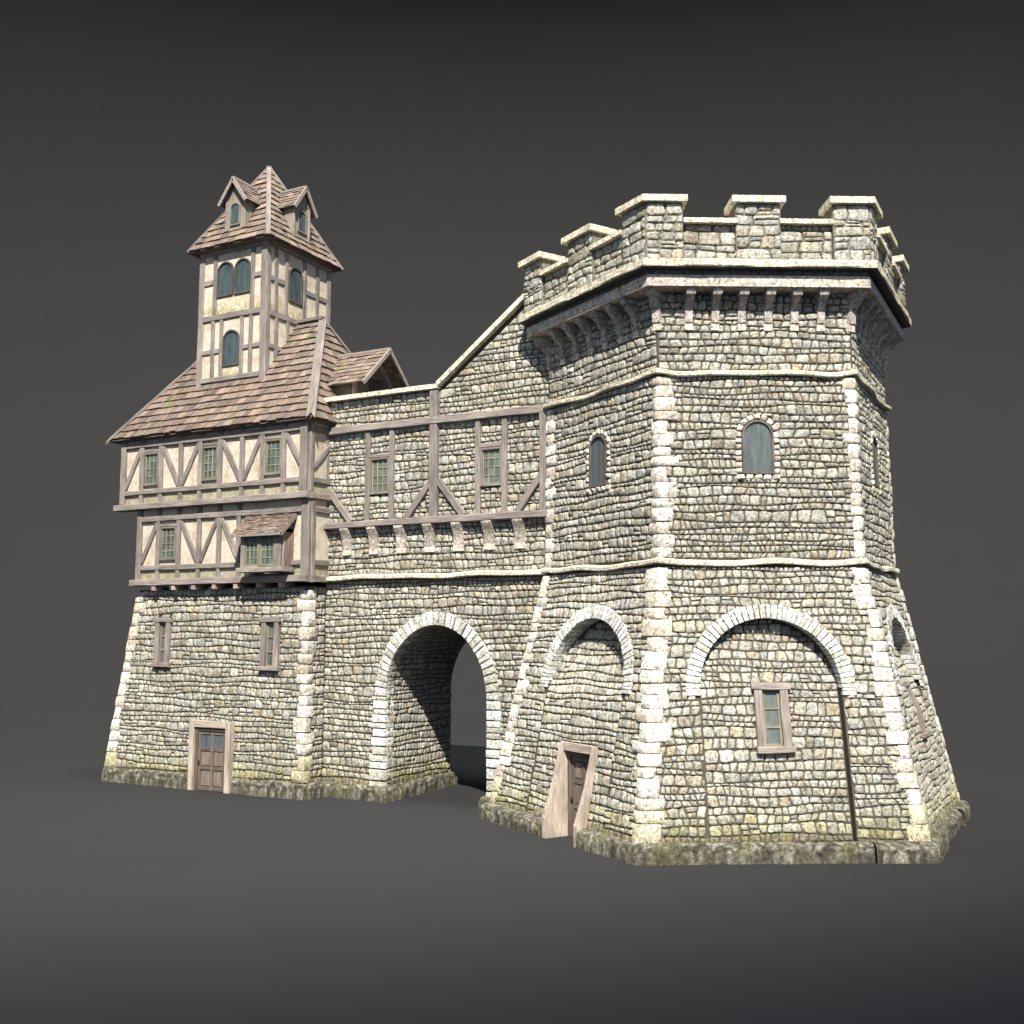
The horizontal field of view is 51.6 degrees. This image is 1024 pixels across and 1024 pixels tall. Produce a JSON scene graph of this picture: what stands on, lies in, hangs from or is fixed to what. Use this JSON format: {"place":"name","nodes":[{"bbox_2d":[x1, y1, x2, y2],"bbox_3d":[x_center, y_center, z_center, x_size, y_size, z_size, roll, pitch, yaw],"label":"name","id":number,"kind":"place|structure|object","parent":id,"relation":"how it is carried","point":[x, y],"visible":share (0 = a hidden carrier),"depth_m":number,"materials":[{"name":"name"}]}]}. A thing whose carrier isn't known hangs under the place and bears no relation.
{"place":"outdoors","nodes":[
{"label":"outdoors","id":0,"kind":"place"},
{"bbox_2d":[0,0,1023,764],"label":"backdrop","id":1,"kind":"structure","parent":0,"point":[450,164],"depth_m":59.45,"materials":[{"name":"paper"}]},
{"bbox_2d":[0,731,1023,1023],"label":"ground","id":2,"kind":"structure","parent":0,"point":[122,903],"depth_m":15.56,"materials":[{"name":"paper"}]},
{"bbox_2d":[102,166,409,800],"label":"timber house","id":3,"kind":"structure","parent":2,"relation":"on","point":[221,440],"depth_m":28.88,"materials":[{"name":"stone"}]},
{"bbox_2d":[151,618,172,666],"bbox_3d":[-9.652,3.602,29.274,0.660,1.353,0.205,-3,-7,28],"label":"window","id":4,"kind":"structure","parent":3,"relation":"in","point":[163,626],"depth_m":29.27,"materials":[{"name":"brown wood"}]},
{"bbox_2d":[187,720,234,793],"bbox_3d":[-7.938,6.437,27.961,1.440,1.810,0.180,-3,-7,28],"label":"door","id":5,"kind":"structure","parent":3,"relation":"in","point":[211,743],"depth_m":27.97,"materials":[{"name":"brown wood"}]},
{"bbox_2d":[230,513,297,574],"bbox_3d":[-6.436,0.816,27.442,1.680,1.579,0.687,-3,-7,28],"label":"bay window","id":6,"kind":"structure","parent":3,"relation":"in","point":[267,541],"depth_m":27.26,"materials":[{"name":"brown wood"}]},
{"bbox_2d":[257,617,282,670],"bbox_3d":[-6.271,3.414,27.463,0.680,1.388,0.205,-3,-7,28],"label":"window","id":7,"kind":"structure","parent":3,"relation":"in","point":[270,626],"depth_m":27.47,"materials":[{"name":"brown wood"}]},
{"bbox_2d":[322,293,549,810],"bbox_3d":[-1.283,0.934,27.633,7.000,12.862,3.526,-3,-7,28],"label":"gatehouse","id":8,"kind":"object","parent":2,"relation":"on","point":[434,527],"visible":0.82,"depth_m":26.47,"materials":[{"name":"stone"}]},
{"bbox_2d":[369,457,388,494],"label":"window","id":9,"kind":"structure","parent":8,"relation":"in","point":[379,467],"depth_m":27.23,"materials":[{"name":"brown wood"}]},
{"bbox_2d":[480,446,500,486],"bbox_3d":[-0.496,-1.097,25.648,0.580,0.940,0.095,-3,-7,28],"label":"window","id":10,"kind":"structure","parent":8,"relation":"in","point":[490,457],"depth_m":25.68,"materials":[{"name":"brown wood"}]},
{"bbox_2d":[479,194,970,865],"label":"stone tower","id":11,"kind":"structure","parent":2,"relation":"on","point":[721,660],"depth_m":21.40,"materials":[{"name":"beige stone"}]},
{"bbox_2d":[542,741,598,847],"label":"door","id":12,"kind":"structure","parent":11,"relation":"in","point":[566,810],"depth_m":21.78,"materials":[{"name":"brown wood"}]},
{"bbox_2d":[585,429,611,493],"bbox_3d":[1.873,-1.121,23.059,0.145,1.391,0.906,4,-7,-30],"label":"window","id":13,"kind":"structure","parent":11,"relation":"in","point":[598,474],"depth_m":23.06,"materials":[{"name":"glass"}]},
{"bbox_2d":[736,414,779,479],"bbox_3d":[4.968,-1.317,21.402,0.907,1.357,0.144,0,-6,-2],"label":"window","id":14,"kind":"structure","parent":11,"relation":"in","point":[757,458],"depth_m":21.41,"materials":[{"name":"glass"}]},
{"bbox_2d":[749,682,796,753],"bbox_3d":[4.989,3.924,20.252,0.788,1.312,0.481,1,-6,-6],"label":"window","id":15,"kind":"structure","parent":11,"relation":"in","point":[773,725],"depth_m":20.22,"materials":[{"name":"brown wood"}]},
{"bbox_2d":[870,431,881,494],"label":"window","id":16,"kind":"structure","parent":11,"relation":"in","point":[874,442],"depth_m":23.32,"materials":[{"name":"grey stone"}]},
{"bbox_2d":[903,681,929,737],"bbox_3d":[8.474,4.154,22.375,0.545,1.147,0.600,-3,-7,28],"label":"window","id":17,"kind":"structure","parent":11,"relation":"in","point":[925,734],"depth_m":22.29,"materials":[{"name":"brown wood"}]}
]}

